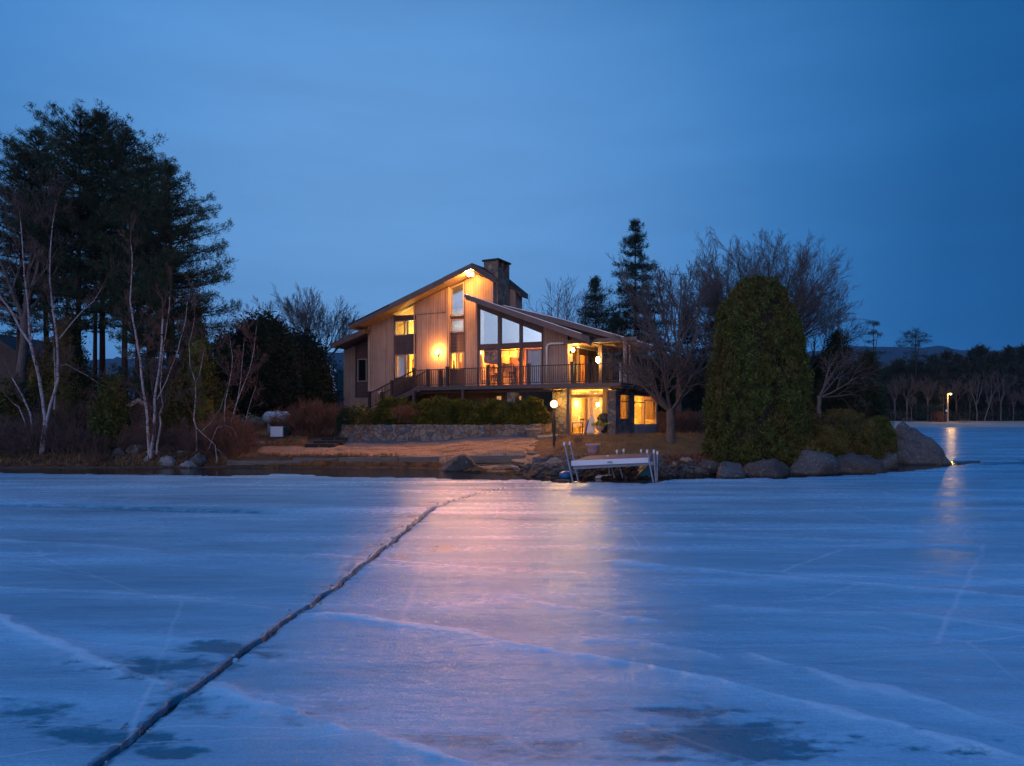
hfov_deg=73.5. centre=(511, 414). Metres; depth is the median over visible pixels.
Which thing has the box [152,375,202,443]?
arborvitae
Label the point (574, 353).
side door
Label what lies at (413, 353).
window
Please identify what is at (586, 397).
sliding door
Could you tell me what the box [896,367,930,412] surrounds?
pine
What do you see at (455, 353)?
window
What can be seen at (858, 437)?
juniper shrub
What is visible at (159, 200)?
white pine
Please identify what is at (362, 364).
window
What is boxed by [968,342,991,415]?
pine
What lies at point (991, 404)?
bare tree
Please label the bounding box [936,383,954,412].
bare tree
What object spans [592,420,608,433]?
planter urn
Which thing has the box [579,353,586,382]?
window
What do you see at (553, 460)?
rock slab
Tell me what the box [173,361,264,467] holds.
fallen birch
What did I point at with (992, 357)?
pine
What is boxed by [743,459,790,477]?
boulder
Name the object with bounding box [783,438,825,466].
juniper shrub
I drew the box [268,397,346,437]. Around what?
red twig shrub
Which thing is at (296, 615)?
slush
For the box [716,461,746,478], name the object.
boulder
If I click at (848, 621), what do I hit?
lake ice
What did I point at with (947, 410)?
light pole
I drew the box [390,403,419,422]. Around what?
bare shrub
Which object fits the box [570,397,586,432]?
sliding door
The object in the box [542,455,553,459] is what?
boulder
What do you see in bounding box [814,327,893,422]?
bare tree
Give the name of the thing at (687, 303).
bare tree
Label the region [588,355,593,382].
window
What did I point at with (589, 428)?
folded umbrella
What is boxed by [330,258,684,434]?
lake house
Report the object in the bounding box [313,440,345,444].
stone step
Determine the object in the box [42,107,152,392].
white pine
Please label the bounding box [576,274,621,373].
spruce tree
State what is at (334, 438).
stone step
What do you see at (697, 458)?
bank leaves
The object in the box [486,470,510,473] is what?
rock slab
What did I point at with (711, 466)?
boulder
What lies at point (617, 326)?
spruce tree
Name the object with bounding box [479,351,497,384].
window
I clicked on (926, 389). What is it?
bare tree
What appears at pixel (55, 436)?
undergrowth
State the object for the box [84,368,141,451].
arborvitae
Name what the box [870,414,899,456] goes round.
juniper shrub
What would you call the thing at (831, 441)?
juniper shrub
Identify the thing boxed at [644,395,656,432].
sunroom door
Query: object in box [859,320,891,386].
lone pine
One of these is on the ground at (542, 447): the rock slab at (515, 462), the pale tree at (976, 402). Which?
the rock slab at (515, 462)
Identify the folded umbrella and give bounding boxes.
[584,414,594,433]
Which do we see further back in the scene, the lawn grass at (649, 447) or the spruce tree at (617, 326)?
the spruce tree at (617, 326)
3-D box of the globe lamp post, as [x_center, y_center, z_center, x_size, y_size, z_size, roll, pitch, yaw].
[2.356,0.605,38.500,0.410,2.768,0.410,0,0,0]
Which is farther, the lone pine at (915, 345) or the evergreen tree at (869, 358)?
the lone pine at (915, 345)
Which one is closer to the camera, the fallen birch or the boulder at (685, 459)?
the boulder at (685, 459)
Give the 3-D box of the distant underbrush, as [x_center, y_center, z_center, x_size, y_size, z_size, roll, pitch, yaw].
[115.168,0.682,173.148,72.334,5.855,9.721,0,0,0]
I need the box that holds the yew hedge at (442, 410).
[370,395,550,425]
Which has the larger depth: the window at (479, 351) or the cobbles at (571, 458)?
the window at (479, 351)
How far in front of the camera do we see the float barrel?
29.75 m
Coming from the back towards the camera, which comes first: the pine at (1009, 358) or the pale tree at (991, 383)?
the pine at (1009, 358)
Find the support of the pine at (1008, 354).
on the shore
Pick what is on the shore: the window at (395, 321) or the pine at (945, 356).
the pine at (945, 356)
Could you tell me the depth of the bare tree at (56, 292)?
49.98 m
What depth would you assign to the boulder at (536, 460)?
34.26 m
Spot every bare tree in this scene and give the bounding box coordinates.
[0,162,98,402]
[25,246,99,327]
[260,284,361,355]
[522,277,612,324]
[554,278,622,328]
[605,251,723,411]
[662,228,867,350]
[770,260,870,373]
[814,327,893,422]
[887,378,902,419]
[890,373,925,420]
[904,394,916,420]
[915,376,937,420]
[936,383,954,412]
[947,377,971,413]
[958,380,978,414]
[984,395,1000,420]
[1004,398,1014,418]
[1006,389,1019,420]
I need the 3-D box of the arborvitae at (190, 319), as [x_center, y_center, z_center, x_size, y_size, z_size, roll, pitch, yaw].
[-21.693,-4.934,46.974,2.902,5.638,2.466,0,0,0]
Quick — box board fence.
[658,411,703,432]
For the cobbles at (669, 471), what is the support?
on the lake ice
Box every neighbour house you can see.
[0,334,49,379]
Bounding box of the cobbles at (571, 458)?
[559,454,664,461]
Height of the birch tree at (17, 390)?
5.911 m
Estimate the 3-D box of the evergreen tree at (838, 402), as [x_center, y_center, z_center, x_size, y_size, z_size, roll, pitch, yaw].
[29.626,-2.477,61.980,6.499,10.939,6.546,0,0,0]
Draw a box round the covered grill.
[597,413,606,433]
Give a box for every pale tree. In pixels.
[962,371,987,420]
[983,368,1003,420]
[993,370,1017,420]
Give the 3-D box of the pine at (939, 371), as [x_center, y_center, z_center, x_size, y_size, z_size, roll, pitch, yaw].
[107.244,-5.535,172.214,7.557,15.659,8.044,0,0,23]
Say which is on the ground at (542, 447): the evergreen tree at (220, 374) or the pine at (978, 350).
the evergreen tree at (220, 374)
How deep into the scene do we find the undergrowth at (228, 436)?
37.66 m
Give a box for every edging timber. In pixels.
[227,461,302,464]
[293,458,337,461]
[339,457,398,463]
[399,456,438,463]
[469,455,524,462]
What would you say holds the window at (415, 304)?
in the lake house at (465, 331)
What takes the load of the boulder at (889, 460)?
on the ground at (542, 447)
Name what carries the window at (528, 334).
in the lake house at (465, 331)
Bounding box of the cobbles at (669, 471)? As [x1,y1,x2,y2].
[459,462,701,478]
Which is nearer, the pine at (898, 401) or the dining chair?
the dining chair
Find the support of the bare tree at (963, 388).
on the shore
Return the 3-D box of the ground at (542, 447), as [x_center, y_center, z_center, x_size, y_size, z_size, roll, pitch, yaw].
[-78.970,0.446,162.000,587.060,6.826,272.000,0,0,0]
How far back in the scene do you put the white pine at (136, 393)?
51.88 m
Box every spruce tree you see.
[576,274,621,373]
[598,218,686,390]
[603,309,630,354]
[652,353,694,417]
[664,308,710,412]
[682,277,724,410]
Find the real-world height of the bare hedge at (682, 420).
1.992 m
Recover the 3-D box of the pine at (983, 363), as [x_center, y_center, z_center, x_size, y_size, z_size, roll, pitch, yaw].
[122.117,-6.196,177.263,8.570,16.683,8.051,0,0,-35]
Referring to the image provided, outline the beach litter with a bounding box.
[258,437,532,471]
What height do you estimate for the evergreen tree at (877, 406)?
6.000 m
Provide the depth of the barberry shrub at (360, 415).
44.27 m
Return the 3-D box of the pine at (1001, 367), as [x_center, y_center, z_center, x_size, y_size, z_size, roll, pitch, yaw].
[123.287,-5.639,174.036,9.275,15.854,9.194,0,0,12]
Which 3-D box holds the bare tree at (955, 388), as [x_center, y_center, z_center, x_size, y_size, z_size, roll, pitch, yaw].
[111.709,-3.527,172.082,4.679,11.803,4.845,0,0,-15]
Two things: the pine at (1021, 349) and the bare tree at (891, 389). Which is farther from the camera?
the pine at (1021, 349)
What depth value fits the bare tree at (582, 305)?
73.33 m
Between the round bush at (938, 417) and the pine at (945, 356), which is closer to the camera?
the round bush at (938, 417)
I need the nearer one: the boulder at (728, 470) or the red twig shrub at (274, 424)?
the boulder at (728, 470)
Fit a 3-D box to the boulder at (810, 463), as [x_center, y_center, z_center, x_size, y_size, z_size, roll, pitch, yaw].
[14.148,2.583,32.326,2.158,1.839,1.779,0,0,42]
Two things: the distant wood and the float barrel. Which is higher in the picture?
the distant wood
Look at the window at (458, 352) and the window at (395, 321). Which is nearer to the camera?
the window at (458, 352)
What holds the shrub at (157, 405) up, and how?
on the ground at (542, 447)
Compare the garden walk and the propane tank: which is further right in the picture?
the garden walk
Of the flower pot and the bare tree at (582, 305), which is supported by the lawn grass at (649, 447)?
the flower pot
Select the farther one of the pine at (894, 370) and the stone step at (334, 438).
the pine at (894, 370)
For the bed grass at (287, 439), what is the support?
on the ground at (542, 447)
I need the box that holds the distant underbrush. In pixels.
[885,406,1023,420]
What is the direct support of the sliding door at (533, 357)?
in the lake house at (465, 331)
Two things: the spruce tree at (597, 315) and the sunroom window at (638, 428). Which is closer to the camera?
the sunroom window at (638, 428)
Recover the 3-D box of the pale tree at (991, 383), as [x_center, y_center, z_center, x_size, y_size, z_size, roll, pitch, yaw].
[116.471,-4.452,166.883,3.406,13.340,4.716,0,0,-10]
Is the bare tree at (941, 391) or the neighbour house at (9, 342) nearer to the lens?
the neighbour house at (9, 342)
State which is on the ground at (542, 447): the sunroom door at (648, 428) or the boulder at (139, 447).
the boulder at (139, 447)
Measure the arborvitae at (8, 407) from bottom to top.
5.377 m
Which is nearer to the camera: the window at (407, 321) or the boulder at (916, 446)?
the boulder at (916, 446)
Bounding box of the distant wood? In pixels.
[89,352,1003,416]
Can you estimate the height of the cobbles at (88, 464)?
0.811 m
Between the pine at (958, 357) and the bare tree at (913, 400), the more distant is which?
the pine at (958, 357)
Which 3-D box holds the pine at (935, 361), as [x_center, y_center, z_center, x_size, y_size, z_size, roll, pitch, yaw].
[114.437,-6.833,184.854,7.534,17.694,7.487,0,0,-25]
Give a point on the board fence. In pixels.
(662, 416)
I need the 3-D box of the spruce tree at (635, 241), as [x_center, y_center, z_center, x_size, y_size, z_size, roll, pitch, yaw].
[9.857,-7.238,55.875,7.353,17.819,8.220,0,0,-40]
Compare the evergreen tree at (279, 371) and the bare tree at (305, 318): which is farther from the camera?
the bare tree at (305, 318)
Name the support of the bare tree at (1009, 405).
on the shore
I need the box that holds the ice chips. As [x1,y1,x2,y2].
[83,482,549,765]
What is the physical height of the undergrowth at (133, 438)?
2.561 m
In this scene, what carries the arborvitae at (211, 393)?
on the ground at (542, 447)
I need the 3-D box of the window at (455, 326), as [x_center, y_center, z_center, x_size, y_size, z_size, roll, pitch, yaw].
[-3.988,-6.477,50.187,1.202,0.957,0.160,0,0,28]
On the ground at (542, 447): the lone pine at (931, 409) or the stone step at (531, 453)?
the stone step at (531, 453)
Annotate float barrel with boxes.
[559,471,570,478]
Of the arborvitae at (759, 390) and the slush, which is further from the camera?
the arborvitae at (759, 390)
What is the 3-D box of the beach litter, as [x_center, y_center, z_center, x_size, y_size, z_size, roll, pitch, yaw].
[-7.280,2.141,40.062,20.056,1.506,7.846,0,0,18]
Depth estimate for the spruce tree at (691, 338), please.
63.13 m
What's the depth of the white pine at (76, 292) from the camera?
45.98 m
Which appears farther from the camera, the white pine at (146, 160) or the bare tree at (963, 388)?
the bare tree at (963, 388)
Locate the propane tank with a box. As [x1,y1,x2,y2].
[263,410,289,431]
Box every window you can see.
[357,359,367,381]
[395,304,415,315]
[395,321,405,335]
[395,354,406,377]
[406,320,415,334]
[407,353,415,376]
[450,282,463,315]
[450,319,463,331]
[450,352,456,369]
[458,352,463,367]
[479,309,497,344]
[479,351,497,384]
[501,317,518,343]
[501,350,518,384]
[522,325,540,341]
[570,390,593,394]
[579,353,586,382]
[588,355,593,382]
[620,393,629,419]
[634,395,644,433]
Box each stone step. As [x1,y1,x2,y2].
[305,443,338,447]
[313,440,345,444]
[321,437,348,440]
[526,452,537,454]
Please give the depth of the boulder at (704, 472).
31.77 m
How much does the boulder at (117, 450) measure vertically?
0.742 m
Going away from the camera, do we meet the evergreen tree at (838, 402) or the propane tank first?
the propane tank
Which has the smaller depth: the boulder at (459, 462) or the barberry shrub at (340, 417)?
the boulder at (459, 462)
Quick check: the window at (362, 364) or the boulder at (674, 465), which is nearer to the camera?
the boulder at (674, 465)
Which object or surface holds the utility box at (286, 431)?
on the bed grass at (287, 439)
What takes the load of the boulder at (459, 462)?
on the ground at (542, 447)
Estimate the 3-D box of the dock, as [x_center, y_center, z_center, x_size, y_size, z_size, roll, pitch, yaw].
[4.279,2.070,30.200,4.333,1.848,3.690,0,0,0]
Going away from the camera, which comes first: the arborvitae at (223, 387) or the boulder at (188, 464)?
the boulder at (188, 464)
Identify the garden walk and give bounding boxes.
[538,434,571,437]
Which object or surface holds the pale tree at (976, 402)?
on the shore
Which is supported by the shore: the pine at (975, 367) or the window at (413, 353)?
the pine at (975, 367)
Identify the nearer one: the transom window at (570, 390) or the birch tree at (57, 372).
the birch tree at (57, 372)
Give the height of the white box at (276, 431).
0.660 m
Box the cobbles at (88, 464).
[0,451,222,466]
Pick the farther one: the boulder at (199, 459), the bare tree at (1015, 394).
the bare tree at (1015, 394)
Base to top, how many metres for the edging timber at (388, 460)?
0.467 m
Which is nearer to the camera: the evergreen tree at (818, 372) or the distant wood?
the evergreen tree at (818, 372)
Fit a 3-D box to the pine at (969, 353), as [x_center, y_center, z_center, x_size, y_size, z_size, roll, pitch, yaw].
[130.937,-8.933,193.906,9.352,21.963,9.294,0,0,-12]
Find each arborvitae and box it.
[0,374,38,434]
[26,351,46,420]
[27,310,96,432]
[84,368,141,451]
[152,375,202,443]
[173,331,229,432]
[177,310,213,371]
[213,378,237,426]
[700,274,815,467]
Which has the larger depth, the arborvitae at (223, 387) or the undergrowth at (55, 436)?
the arborvitae at (223, 387)
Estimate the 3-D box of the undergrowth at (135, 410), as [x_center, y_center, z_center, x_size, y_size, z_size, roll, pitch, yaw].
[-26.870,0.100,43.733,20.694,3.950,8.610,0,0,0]
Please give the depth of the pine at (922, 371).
173.44 m
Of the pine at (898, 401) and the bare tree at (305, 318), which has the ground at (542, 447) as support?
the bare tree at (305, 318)
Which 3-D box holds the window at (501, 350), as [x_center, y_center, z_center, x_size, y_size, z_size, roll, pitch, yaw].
[-0.083,-3.271,48.111,1.503,2.521,0.160,0,0,28]
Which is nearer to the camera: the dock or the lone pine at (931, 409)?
the dock
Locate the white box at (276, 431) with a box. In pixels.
[270,426,283,436]
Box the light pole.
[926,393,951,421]
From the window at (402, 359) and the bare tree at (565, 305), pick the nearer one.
the window at (402, 359)
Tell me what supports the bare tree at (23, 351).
on the ground at (542, 447)
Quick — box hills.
[84,346,1017,404]
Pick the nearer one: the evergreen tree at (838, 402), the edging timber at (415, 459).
the edging timber at (415, 459)
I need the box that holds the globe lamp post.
[550,400,557,445]
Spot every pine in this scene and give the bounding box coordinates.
[0,125,93,366]
[0,143,74,372]
[5,98,134,342]
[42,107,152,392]
[61,183,114,402]
[68,118,182,400]
[82,158,248,397]
[86,148,200,427]
[128,170,173,399]
[132,188,201,393]
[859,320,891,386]
[883,362,907,412]
[889,328,954,420]
[889,364,909,419]
[890,356,907,366]
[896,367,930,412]
[906,359,934,418]
[910,403,955,421]
[922,353,940,375]
[924,361,956,413]
[925,357,940,374]
[932,348,960,409]
[945,369,961,411]
[950,357,982,414]
[951,353,963,368]
[959,360,992,412]
[965,346,982,416]
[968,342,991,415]
[973,359,994,412]
[980,362,1019,417]
[983,350,1009,411]
[993,345,1023,413]
[999,344,1019,412]
[1010,347,1023,411]
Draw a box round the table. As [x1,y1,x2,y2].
[572,422,583,432]
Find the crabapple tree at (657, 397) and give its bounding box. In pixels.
[594,307,713,443]
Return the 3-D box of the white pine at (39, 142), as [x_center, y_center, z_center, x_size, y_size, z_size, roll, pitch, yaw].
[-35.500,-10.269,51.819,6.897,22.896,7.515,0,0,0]
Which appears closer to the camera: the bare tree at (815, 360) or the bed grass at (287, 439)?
the bed grass at (287, 439)
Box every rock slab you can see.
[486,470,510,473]
[511,459,530,465]
[546,457,562,464]
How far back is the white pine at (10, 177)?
49.45 m
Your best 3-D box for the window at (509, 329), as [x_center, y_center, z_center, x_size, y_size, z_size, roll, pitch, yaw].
[-0.093,-5.915,48.116,1.525,1.917,0.160,0,0,28]
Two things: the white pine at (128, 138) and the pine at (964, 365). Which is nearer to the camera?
the white pine at (128, 138)
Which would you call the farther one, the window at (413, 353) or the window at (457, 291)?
the window at (413, 353)
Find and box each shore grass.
[206,451,518,473]
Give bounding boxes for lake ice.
[0,427,1023,765]
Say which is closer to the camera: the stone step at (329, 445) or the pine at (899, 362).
the stone step at (329, 445)
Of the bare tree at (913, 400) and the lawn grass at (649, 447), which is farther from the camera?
the bare tree at (913, 400)
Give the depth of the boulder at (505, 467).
34.21 m
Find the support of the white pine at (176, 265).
on the ground at (542, 447)
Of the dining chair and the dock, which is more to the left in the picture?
the dining chair
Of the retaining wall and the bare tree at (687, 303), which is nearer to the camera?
the retaining wall
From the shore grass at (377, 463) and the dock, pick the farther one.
the shore grass at (377, 463)
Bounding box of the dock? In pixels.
[563,441,657,482]
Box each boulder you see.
[110,447,124,456]
[125,444,144,453]
[158,455,175,465]
[180,461,198,467]
[190,453,206,466]
[437,454,478,470]
[492,466,513,470]
[532,457,543,463]
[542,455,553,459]
[671,461,677,468]
[680,457,691,462]
[694,467,710,475]
[701,460,719,474]
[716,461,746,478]
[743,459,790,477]
[790,449,838,475]
[835,453,883,474]
[874,452,897,468]
[894,421,951,464]
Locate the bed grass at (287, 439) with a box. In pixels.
[252,434,309,446]
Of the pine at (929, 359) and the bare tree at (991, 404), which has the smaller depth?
the bare tree at (991, 404)
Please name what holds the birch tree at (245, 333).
on the ground at (542, 447)
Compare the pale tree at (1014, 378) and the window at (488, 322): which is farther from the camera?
the pale tree at (1014, 378)
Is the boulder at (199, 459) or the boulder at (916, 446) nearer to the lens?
the boulder at (199, 459)
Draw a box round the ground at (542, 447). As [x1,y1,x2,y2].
[0,410,886,478]
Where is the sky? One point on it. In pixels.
(369, 153)
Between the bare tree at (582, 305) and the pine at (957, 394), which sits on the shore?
the pine at (957, 394)
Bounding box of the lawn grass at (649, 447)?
[552,429,708,462]
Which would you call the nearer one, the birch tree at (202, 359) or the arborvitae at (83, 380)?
the birch tree at (202, 359)
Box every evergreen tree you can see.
[211,323,271,421]
[219,304,313,418]
[282,322,343,415]
[809,354,835,419]
[810,326,862,416]
[843,347,893,419]
[856,379,895,426]
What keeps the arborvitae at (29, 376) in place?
on the ground at (542, 447)
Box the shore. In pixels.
[701,410,1023,426]
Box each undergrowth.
[0,388,247,434]
[0,411,110,465]
[90,420,228,459]
[185,405,265,459]
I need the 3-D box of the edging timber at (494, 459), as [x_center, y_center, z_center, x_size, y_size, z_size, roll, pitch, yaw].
[-0.826,2.429,37.075,3.058,0.411,0.300,0,0,1]
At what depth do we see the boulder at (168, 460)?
36.78 m
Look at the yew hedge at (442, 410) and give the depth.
44.63 m
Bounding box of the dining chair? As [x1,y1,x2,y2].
[509,372,517,384]
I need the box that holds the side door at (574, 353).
[572,352,576,382]
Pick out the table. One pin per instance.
(577, 422)
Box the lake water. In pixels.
[0,427,980,748]
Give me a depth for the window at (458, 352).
50.06 m
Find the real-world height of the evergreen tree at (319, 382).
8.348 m
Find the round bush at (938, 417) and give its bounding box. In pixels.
[929,410,946,421]
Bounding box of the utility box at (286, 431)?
[281,423,290,433]
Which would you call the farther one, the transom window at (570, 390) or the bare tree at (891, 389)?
the bare tree at (891, 389)
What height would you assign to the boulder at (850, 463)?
1.545 m
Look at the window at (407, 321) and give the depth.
52.25 m
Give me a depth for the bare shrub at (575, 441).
38.13 m
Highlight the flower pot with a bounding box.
[585,444,599,454]
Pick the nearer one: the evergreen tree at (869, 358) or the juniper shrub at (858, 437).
the juniper shrub at (858, 437)
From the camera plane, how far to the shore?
159.06 m
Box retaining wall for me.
[341,423,551,441]
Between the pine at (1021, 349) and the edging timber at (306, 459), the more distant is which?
the pine at (1021, 349)
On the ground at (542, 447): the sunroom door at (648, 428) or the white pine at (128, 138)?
the white pine at (128, 138)
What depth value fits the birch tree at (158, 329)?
36.78 m
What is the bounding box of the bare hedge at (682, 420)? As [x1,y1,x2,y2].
[658,406,704,433]
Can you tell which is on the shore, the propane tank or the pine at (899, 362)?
the pine at (899, 362)
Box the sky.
[0,0,1023,359]
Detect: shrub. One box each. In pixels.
[125,398,166,429]
[264,414,304,435]
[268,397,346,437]
[333,402,353,433]
[333,402,377,428]
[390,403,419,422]
[573,436,587,444]
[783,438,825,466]
[808,424,848,456]
[810,407,887,459]
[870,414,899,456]
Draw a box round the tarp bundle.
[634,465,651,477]
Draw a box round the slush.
[101,504,445,765]
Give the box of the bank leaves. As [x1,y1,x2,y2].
[663,451,746,465]
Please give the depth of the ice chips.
8.16 m
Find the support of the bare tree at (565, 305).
on the ground at (542, 447)
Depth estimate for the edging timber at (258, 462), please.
36.75 m
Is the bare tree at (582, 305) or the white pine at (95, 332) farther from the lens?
the bare tree at (582, 305)
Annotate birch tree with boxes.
[0,178,128,454]
[0,342,49,448]
[114,210,203,458]
[169,285,228,450]
[212,297,269,427]
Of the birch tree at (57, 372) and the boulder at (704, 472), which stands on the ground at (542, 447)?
the birch tree at (57, 372)
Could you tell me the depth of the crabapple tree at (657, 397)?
38.72 m
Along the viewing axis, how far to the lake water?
32.93 m
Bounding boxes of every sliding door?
[526,349,540,383]
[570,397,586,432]
[586,397,602,423]
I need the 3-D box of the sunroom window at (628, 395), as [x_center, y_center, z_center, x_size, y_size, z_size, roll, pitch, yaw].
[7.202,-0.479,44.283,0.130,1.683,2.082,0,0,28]

